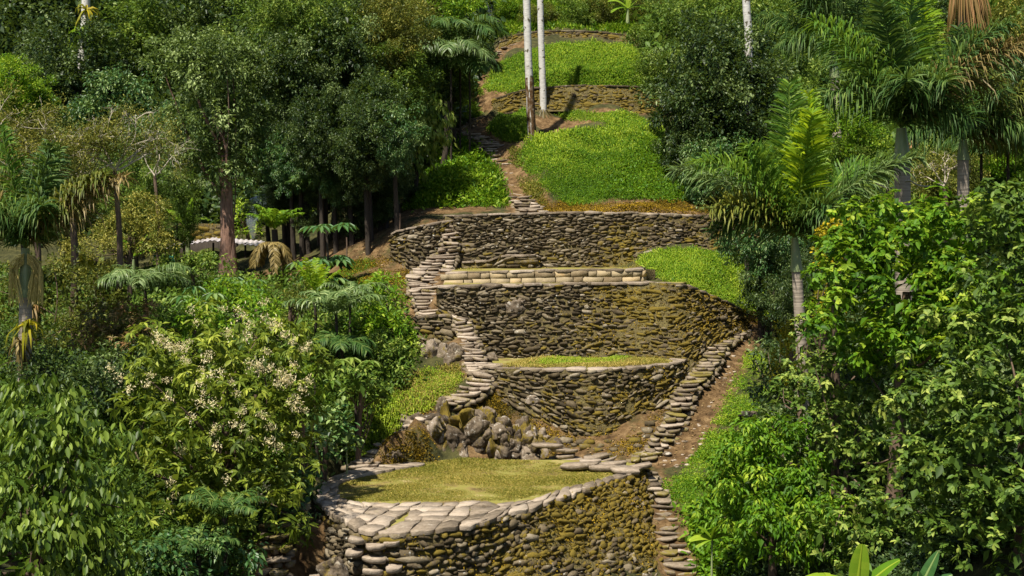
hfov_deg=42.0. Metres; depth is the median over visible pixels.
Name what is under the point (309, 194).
forest tree
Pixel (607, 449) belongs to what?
grass
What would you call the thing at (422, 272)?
stone staircase
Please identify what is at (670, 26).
forest tree
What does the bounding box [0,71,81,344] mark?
dead tree
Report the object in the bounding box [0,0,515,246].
forest trees
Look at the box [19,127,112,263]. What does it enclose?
forest tree
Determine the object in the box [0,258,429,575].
undergrowth
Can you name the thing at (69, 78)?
forest tree
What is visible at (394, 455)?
boulder
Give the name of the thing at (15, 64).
forest tree
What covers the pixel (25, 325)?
bromeliad
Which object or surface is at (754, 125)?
forest tree
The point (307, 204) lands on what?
dark tree
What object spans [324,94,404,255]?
forest tree
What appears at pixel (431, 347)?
boulder
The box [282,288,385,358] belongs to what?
understory palm
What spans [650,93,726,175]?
forest tree
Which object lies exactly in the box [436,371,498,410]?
stone staircase
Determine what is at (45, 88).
forest tree
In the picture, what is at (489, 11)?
pale trunk
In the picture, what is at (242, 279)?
umbrella leaf plant
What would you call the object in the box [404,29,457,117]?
forest tree
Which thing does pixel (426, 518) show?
stone paving
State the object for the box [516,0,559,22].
forest tree
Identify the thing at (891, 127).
undergrowth
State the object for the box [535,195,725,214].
grass
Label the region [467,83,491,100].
forest tree
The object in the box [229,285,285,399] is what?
leafy shrub
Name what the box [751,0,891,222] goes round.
palm tree
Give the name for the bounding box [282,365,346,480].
umbrella leaf plant
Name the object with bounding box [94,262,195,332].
understory palm
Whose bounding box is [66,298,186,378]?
leafy shrub
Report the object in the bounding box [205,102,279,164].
forest tree
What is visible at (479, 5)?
forest tree
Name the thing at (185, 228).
forest tree
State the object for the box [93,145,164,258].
forest tree
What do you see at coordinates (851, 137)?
forest tree
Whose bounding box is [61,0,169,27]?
forest tree
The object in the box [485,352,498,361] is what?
boulder
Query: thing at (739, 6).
forest tree
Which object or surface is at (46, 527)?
drooping leaf tree
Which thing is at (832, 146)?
forest tree
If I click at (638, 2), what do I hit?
forest tree
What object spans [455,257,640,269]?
grass
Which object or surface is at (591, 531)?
retaining wall
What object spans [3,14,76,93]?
forest tree
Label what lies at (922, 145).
forest tree
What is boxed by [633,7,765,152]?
forest tree
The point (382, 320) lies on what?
leafy shrub
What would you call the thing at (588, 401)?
retaining wall
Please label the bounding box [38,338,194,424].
leafy shrub
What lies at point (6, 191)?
forest tree
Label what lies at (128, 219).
scrub tree
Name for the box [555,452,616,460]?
stone slab
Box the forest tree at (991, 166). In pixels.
[974,110,1023,180]
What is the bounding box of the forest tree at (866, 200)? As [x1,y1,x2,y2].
[853,172,921,227]
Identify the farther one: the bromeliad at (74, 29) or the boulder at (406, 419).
the bromeliad at (74, 29)
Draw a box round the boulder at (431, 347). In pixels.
[421,339,437,358]
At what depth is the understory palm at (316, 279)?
42.85 m
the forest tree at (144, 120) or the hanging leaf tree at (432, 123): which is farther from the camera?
the forest tree at (144, 120)
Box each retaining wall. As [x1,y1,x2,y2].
[148,223,219,241]
[305,468,663,575]
[387,220,453,270]
[412,313,469,345]
[434,281,752,371]
[441,267,654,283]
[443,211,768,267]
[461,111,514,129]
[462,254,540,268]
[482,358,689,437]
[491,84,662,113]
[497,30,636,49]
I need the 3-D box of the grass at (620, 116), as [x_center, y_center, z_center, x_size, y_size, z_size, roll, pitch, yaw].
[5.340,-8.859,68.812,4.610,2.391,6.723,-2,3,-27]
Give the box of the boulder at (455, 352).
[443,342,464,364]
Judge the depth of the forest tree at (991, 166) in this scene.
55.34 m
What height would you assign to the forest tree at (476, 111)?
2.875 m
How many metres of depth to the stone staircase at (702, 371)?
41.62 m
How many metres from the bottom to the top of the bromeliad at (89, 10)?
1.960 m
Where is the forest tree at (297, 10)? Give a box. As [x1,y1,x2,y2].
[243,0,359,92]
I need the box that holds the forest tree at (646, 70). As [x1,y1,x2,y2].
[628,38,689,137]
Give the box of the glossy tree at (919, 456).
[866,177,1023,575]
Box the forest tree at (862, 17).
[801,0,882,31]
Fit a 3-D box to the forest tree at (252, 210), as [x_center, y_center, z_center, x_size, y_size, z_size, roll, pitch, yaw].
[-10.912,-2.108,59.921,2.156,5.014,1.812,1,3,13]
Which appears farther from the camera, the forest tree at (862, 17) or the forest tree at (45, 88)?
the forest tree at (862, 17)
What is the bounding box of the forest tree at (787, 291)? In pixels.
[763,251,855,376]
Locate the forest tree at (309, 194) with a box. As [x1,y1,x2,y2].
[289,140,334,242]
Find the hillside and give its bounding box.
[0,26,1023,575]
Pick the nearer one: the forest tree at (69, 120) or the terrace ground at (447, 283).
the terrace ground at (447, 283)
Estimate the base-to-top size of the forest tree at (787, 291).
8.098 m
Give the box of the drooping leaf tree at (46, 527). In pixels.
[0,371,148,575]
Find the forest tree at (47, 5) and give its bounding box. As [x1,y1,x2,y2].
[0,0,108,51]
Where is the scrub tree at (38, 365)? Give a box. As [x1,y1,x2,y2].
[0,318,94,396]
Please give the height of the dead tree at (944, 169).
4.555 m
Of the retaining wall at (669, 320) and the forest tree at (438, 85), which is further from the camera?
the forest tree at (438, 85)
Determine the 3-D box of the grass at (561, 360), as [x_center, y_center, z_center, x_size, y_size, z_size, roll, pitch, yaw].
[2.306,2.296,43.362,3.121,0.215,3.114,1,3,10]
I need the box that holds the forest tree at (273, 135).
[252,115,289,161]
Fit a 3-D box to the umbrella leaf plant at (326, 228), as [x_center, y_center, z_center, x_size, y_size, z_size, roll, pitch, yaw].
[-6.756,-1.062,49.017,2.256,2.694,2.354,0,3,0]
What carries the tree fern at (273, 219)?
on the hillside
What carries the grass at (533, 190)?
on the hillside
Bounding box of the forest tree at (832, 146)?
[821,129,890,252]
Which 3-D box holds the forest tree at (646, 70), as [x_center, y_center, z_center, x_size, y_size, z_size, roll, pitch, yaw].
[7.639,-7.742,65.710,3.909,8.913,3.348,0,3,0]
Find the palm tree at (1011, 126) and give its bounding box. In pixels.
[892,22,1023,268]
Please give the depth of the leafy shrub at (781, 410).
33.64 m
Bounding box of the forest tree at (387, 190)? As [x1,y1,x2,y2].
[361,164,416,228]
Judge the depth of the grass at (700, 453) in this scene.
40.16 m
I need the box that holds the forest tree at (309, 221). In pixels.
[288,204,319,254]
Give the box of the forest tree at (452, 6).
[412,0,476,30]
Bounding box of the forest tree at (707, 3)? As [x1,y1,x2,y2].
[658,0,778,57]
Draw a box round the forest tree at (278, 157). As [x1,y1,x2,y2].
[250,120,306,259]
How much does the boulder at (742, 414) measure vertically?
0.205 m
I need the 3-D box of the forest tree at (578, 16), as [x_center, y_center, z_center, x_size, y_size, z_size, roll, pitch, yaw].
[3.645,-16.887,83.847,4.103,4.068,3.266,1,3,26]
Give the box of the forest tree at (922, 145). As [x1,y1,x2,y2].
[889,128,959,182]
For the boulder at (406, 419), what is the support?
on the hillside
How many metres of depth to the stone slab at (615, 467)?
36.95 m
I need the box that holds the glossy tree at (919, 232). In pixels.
[796,181,1023,516]
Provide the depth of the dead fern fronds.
53.13 m
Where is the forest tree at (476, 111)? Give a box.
[461,99,483,124]
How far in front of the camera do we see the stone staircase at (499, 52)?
78.26 m
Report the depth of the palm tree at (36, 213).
35.49 m
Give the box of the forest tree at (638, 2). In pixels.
[625,0,664,24]
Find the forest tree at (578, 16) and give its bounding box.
[544,0,602,28]
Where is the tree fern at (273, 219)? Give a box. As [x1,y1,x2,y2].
[245,204,304,267]
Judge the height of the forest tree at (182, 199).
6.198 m
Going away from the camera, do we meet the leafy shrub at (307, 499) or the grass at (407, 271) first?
the leafy shrub at (307, 499)
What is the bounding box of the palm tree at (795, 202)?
[663,75,930,447]
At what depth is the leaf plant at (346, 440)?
36.25 m
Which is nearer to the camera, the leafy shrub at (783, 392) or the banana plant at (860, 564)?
the banana plant at (860, 564)
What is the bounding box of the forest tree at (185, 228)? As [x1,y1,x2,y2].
[147,199,203,283]
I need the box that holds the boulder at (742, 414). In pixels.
[738,411,757,416]
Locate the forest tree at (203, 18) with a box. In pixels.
[150,0,268,74]
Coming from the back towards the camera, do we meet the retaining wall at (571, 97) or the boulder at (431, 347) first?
the retaining wall at (571, 97)
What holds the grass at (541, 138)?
on the hillside
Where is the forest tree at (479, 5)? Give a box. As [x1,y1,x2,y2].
[441,0,498,21]
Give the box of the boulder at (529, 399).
[525,395,539,405]
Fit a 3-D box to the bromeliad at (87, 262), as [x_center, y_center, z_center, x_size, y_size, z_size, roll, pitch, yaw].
[-14.856,-0.463,46.102,0.858,1.443,1.331,0,3,0]
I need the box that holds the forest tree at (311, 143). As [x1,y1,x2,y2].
[280,83,349,258]
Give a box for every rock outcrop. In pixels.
[410,393,514,458]
[483,416,561,459]
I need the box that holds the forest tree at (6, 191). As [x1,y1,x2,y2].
[0,175,57,249]
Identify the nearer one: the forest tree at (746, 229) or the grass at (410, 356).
the grass at (410, 356)
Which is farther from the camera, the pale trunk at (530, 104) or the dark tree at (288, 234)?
the pale trunk at (530, 104)
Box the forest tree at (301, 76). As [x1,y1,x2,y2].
[248,20,345,256]
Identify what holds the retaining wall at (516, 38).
on the hillside
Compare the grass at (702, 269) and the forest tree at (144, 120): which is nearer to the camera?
the grass at (702, 269)
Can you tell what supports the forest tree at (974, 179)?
on the hillside
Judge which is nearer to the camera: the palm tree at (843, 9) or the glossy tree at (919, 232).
the glossy tree at (919, 232)
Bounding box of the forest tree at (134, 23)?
[94,0,226,79]
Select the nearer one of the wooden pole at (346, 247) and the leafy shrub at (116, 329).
the leafy shrub at (116, 329)
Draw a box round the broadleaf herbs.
[671,485,766,575]
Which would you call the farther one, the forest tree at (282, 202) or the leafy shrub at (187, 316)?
the forest tree at (282, 202)
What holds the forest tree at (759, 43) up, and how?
on the hillside
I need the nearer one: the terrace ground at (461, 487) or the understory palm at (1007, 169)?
the terrace ground at (461, 487)
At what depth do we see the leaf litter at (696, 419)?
40.23 m
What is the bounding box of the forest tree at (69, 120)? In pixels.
[26,92,123,139]
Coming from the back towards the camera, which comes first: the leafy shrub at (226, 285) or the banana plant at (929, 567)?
the leafy shrub at (226, 285)
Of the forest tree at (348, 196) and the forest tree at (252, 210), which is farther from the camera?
the forest tree at (252, 210)
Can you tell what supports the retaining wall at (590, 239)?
on the hillside
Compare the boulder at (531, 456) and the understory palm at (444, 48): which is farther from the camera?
the understory palm at (444, 48)
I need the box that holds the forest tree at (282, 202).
[254,161,298,246]
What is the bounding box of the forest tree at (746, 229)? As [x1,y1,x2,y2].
[719,185,764,282]
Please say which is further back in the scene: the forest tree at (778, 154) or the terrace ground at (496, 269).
the forest tree at (778, 154)
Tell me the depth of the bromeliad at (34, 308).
43.09 m
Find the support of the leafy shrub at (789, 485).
on the hillside
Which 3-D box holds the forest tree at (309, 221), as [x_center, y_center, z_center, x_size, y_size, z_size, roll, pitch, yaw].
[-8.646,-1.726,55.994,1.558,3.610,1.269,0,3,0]
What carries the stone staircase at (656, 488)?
on the hillside
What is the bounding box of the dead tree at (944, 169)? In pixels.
[879,145,971,242]
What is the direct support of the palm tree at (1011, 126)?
on the hillside
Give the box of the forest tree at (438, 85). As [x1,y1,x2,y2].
[418,53,456,154]
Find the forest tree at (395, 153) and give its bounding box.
[358,99,431,230]
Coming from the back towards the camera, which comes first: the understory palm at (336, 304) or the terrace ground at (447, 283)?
the terrace ground at (447, 283)
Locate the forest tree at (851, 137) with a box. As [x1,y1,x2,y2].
[820,93,892,259]
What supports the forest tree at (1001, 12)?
on the hillside
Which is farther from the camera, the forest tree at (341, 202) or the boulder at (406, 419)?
the forest tree at (341, 202)
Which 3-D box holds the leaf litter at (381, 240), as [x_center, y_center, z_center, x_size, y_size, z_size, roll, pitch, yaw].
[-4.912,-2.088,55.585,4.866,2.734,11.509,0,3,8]
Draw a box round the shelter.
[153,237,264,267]
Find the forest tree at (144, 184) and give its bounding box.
[97,157,174,269]
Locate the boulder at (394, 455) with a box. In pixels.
[386,450,404,460]
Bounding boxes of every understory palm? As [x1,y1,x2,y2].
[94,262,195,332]
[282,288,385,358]
[293,257,341,336]
[304,330,377,358]
[316,281,388,332]
[411,14,510,154]
[417,37,497,159]
[418,31,467,46]
[433,54,504,154]
[940,138,1019,255]
[955,137,1023,250]
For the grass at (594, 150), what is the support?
on the hillside
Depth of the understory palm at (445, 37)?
65.64 m
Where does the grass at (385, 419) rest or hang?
on the hillside
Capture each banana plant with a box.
[115,235,154,293]
[166,197,209,254]
[608,0,641,23]
[807,573,835,575]
[849,544,899,575]
[912,551,952,575]
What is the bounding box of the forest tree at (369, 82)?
[325,63,412,241]
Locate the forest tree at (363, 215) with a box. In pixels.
[346,197,377,227]
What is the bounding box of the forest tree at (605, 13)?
[577,0,624,23]
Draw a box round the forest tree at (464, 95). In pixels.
[430,72,477,143]
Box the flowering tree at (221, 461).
[101,297,341,553]
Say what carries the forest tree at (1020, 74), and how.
on the hillside
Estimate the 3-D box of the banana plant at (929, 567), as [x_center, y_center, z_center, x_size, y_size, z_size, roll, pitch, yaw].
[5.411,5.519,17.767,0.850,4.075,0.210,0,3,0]
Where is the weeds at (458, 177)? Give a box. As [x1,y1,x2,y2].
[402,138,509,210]
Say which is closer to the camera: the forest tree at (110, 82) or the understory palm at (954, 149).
the understory palm at (954, 149)
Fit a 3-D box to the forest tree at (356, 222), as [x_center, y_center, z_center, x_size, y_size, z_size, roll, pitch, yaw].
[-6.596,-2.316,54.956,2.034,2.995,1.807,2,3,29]
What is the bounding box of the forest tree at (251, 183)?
[232,143,271,196]
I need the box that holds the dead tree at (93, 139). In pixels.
[0,90,159,333]
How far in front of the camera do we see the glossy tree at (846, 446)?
30.06 m
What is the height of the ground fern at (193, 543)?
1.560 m
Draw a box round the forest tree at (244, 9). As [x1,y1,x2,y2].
[206,0,292,100]
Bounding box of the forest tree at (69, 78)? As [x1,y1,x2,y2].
[14,8,144,109]
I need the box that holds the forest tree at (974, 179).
[910,142,995,211]
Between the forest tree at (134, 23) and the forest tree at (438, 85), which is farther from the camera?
the forest tree at (134, 23)
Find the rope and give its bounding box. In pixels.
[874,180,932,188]
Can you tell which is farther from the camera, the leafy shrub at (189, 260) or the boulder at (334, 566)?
the leafy shrub at (189, 260)
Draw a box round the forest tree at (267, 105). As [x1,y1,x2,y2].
[253,71,297,126]
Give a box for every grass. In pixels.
[333,255,378,290]
[333,255,424,297]
[338,364,463,469]
[369,337,425,371]
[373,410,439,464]
[453,388,514,419]
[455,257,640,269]
[483,36,644,94]
[483,388,688,459]
[485,107,527,142]
[493,0,642,39]
[496,355,672,367]
[504,139,549,204]
[513,124,702,205]
[520,119,664,148]
[530,128,662,167]
[530,354,632,363]
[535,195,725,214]
[553,108,651,131]
[633,244,770,316]
[660,468,719,575]
[668,330,782,523]
[741,305,769,332]
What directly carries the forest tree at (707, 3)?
on the hillside
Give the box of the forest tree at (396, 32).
[359,0,443,212]
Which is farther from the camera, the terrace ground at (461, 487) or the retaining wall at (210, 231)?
the retaining wall at (210, 231)
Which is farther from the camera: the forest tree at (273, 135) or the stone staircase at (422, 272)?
the forest tree at (273, 135)
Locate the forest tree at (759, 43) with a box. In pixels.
[677,10,801,114]
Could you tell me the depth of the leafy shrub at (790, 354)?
37.70 m
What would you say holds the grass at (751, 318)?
on the hillside
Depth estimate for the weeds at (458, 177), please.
59.49 m
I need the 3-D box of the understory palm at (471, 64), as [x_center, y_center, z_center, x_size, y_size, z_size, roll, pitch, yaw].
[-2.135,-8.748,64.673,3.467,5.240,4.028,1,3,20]
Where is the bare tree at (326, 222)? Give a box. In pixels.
[317,82,328,244]
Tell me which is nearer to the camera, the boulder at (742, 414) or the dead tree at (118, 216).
the boulder at (742, 414)
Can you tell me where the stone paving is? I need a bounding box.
[313,461,647,536]
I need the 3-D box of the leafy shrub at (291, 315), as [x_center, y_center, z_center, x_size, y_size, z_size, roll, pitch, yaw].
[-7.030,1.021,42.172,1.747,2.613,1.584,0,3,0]
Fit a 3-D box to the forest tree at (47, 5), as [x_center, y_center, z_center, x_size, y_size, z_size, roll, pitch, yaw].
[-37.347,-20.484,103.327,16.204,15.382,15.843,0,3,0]
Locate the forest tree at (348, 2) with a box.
[273,0,403,38]
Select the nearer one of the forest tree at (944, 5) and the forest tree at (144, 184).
the forest tree at (144, 184)
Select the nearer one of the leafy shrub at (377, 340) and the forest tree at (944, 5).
the leafy shrub at (377, 340)
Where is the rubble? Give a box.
[547,401,676,459]
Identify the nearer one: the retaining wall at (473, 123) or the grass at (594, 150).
the grass at (594, 150)
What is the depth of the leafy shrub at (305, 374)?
33.14 m
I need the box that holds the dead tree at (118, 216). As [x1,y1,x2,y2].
[57,93,193,323]
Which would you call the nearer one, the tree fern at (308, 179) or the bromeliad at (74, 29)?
the tree fern at (308, 179)
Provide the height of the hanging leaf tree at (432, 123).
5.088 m
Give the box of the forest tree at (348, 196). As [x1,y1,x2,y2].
[328,135,378,245]
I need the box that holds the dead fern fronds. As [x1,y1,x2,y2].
[248,242,293,276]
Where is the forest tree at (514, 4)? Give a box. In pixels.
[492,0,522,18]
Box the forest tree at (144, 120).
[109,109,196,163]
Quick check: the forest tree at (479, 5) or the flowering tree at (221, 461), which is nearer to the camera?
the flowering tree at (221, 461)
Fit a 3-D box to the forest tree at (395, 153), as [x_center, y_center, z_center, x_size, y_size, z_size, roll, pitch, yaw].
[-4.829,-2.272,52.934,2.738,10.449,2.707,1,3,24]
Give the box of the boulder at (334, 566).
[316,556,349,575]
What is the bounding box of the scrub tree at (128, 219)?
[53,189,181,305]
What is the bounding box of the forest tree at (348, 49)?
[298,0,402,232]
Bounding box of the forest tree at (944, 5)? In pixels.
[918,0,990,47]
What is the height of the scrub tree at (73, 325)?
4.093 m
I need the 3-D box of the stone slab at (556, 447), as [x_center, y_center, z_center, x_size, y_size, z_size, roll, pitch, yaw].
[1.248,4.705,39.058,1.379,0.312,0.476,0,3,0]
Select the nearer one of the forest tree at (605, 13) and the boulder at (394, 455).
the boulder at (394, 455)
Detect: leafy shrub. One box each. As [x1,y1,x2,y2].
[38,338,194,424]
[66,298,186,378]
[124,525,268,575]
[151,248,237,286]
[156,295,242,374]
[194,272,272,323]
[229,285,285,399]
[235,462,327,548]
[264,280,315,343]
[284,357,331,512]
[285,396,366,482]
[319,359,393,460]
[343,270,419,348]
[351,326,425,384]
[370,268,390,289]
[691,411,858,575]
[742,331,828,421]
[743,397,830,471]
[763,312,853,462]
[766,319,809,417]
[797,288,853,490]
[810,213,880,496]
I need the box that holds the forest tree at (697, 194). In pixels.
[673,130,755,209]
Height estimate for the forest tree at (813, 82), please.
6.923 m
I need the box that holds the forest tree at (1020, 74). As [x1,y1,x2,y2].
[999,55,1023,109]
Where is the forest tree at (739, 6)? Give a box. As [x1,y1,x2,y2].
[704,0,819,77]
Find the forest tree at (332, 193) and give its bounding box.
[308,136,353,253]
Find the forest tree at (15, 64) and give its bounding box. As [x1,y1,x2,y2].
[0,52,57,145]
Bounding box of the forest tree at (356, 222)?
[329,196,375,240]
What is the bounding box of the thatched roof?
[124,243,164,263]
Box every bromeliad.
[5,318,44,354]
[6,337,33,376]
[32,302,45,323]
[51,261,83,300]
[64,24,100,57]
[69,254,95,286]
[75,4,98,27]
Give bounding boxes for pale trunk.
[77,0,89,74]
[482,0,491,15]
[523,0,535,137]
[537,0,552,118]
[742,0,752,118]
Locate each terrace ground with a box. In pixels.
[337,460,634,528]
[443,282,683,284]
[452,267,627,271]
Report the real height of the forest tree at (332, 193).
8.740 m
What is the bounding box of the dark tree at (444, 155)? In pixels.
[440,101,449,164]
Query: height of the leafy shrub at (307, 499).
2.041 m
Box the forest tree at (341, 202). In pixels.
[328,188,377,209]
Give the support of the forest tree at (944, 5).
on the hillside
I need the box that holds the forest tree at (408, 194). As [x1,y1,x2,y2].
[387,164,423,205]
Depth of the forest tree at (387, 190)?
54.88 m
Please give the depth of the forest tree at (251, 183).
68.98 m
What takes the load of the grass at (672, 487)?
on the hillside
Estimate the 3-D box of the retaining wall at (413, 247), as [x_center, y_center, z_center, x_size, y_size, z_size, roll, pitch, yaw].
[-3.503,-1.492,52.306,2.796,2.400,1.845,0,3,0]
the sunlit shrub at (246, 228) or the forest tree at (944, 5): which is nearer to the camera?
the sunlit shrub at (246, 228)
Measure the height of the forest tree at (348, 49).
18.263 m
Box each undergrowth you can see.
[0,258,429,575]
[628,0,1023,226]
[698,217,1023,575]
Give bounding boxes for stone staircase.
[257,500,310,575]
[340,417,430,470]
[345,535,402,575]
[404,225,461,315]
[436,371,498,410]
[451,317,492,376]
[456,128,548,212]
[496,44,515,60]
[626,330,752,462]
[647,471,697,575]
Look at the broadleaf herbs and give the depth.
33.64 m
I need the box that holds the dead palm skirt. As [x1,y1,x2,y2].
[946,0,991,75]
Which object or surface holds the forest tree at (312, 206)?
on the hillside
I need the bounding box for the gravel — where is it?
[662,338,751,467]
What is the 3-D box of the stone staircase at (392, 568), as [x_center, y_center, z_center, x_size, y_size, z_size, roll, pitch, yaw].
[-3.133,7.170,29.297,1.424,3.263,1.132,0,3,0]
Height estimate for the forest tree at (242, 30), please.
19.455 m
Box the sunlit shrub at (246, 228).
[233,198,265,239]
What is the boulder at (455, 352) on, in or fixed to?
on the hillside
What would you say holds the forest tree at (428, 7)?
on the hillside
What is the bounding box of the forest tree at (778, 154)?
[757,134,827,187]
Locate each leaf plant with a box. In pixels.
[169,286,227,334]
[214,277,266,314]
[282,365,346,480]
[285,256,355,283]
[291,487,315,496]
[297,222,358,286]
[329,357,382,458]
[336,436,359,473]
[688,526,732,575]
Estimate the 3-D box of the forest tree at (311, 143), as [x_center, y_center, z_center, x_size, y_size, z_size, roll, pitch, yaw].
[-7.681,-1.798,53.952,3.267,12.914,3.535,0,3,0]
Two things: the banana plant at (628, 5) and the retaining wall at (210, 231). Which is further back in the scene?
the banana plant at (628, 5)
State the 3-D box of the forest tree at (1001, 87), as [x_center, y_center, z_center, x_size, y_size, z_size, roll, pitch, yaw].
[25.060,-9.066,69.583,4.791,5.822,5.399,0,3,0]
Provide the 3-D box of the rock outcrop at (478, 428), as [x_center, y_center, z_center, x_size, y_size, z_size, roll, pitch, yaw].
[-1.546,4.598,40.383,3.567,2.788,2.555,0,3,0]
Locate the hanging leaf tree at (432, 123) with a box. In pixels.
[384,92,457,195]
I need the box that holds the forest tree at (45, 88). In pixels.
[0,72,64,137]
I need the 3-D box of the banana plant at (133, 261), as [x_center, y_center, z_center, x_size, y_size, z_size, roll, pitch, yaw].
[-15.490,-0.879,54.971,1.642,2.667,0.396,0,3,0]
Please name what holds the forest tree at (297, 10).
on the hillside
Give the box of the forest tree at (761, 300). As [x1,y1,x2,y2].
[734,253,812,342]
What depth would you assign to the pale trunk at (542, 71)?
69.73 m
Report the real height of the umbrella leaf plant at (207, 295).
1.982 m
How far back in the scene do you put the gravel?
40.05 m
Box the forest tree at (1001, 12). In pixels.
[936,0,1023,73]
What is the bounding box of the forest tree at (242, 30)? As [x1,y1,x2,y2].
[237,0,310,79]
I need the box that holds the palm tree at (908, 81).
[797,0,1023,364]
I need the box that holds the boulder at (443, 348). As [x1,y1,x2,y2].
[437,342,448,357]
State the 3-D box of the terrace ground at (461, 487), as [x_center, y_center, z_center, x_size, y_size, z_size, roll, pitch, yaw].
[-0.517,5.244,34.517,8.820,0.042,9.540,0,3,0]
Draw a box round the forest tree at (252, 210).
[240,186,287,246]
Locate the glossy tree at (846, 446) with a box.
[776,330,952,575]
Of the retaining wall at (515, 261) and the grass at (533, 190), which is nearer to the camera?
the retaining wall at (515, 261)
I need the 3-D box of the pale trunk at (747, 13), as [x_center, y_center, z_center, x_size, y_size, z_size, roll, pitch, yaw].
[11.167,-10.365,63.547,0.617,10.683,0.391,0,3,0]
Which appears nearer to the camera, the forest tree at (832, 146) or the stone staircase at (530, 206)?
the forest tree at (832, 146)
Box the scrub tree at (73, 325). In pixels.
[0,245,138,356]
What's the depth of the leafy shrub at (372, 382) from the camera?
37.60 m
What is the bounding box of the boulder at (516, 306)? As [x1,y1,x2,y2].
[505,298,525,315]
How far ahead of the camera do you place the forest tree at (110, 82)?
80.46 m
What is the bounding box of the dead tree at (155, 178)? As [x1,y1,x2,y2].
[123,114,200,295]
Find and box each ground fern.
[143,521,240,575]
[176,486,268,575]
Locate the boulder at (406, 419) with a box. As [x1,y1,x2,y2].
[399,412,411,425]
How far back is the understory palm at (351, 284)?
43.07 m
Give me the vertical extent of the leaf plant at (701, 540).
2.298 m
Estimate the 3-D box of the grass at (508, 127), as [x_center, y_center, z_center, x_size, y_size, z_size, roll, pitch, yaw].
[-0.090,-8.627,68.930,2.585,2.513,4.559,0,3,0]
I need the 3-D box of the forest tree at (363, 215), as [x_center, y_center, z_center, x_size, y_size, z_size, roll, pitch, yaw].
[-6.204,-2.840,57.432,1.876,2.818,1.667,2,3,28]
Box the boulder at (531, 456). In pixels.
[522,453,542,459]
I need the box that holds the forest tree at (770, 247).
[713,210,806,343]
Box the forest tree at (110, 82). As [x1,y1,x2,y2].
[62,62,173,135]
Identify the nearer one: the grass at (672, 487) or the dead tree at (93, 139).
the grass at (672, 487)
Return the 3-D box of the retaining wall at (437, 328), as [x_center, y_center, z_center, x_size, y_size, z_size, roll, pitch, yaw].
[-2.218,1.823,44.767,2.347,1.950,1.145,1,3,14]
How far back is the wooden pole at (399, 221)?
52.71 m
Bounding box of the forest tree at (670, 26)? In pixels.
[621,0,708,57]
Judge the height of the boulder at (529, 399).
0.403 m
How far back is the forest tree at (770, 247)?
46.62 m
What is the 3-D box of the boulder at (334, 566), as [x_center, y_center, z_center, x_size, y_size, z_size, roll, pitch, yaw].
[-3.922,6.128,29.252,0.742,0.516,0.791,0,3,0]
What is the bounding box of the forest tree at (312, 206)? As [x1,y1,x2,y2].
[281,186,316,213]
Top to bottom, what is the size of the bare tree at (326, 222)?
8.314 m
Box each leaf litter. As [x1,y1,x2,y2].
[337,208,449,272]
[550,409,662,456]
[657,333,756,471]
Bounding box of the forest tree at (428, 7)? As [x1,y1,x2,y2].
[343,0,446,67]
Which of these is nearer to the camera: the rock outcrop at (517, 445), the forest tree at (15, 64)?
the rock outcrop at (517, 445)
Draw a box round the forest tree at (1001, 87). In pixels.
[971,64,1021,110]
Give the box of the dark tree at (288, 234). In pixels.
[281,162,290,248]
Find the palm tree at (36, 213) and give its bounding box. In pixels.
[0,121,139,403]
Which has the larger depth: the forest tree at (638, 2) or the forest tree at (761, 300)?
the forest tree at (638, 2)
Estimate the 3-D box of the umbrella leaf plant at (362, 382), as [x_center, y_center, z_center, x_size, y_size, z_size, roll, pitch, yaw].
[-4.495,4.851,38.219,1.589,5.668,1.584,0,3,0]
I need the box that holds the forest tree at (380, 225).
[359,191,401,230]
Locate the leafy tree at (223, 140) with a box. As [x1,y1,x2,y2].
[133,24,283,277]
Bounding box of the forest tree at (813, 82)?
[752,48,858,120]
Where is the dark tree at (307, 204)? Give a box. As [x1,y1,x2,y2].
[303,182,309,251]
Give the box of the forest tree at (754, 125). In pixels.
[680,58,790,165]
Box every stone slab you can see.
[531,442,577,453]
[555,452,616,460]
[560,458,651,474]
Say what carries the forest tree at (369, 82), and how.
on the hillside
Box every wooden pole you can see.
[346,237,347,255]
[399,213,400,229]
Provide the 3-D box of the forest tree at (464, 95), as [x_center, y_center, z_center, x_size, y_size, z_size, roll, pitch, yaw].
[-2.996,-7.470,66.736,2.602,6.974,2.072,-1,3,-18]
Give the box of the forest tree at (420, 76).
[349,41,445,222]
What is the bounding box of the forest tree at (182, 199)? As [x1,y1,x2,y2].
[152,167,208,223]
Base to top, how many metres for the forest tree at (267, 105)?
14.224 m
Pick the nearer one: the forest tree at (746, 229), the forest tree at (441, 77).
the forest tree at (746, 229)

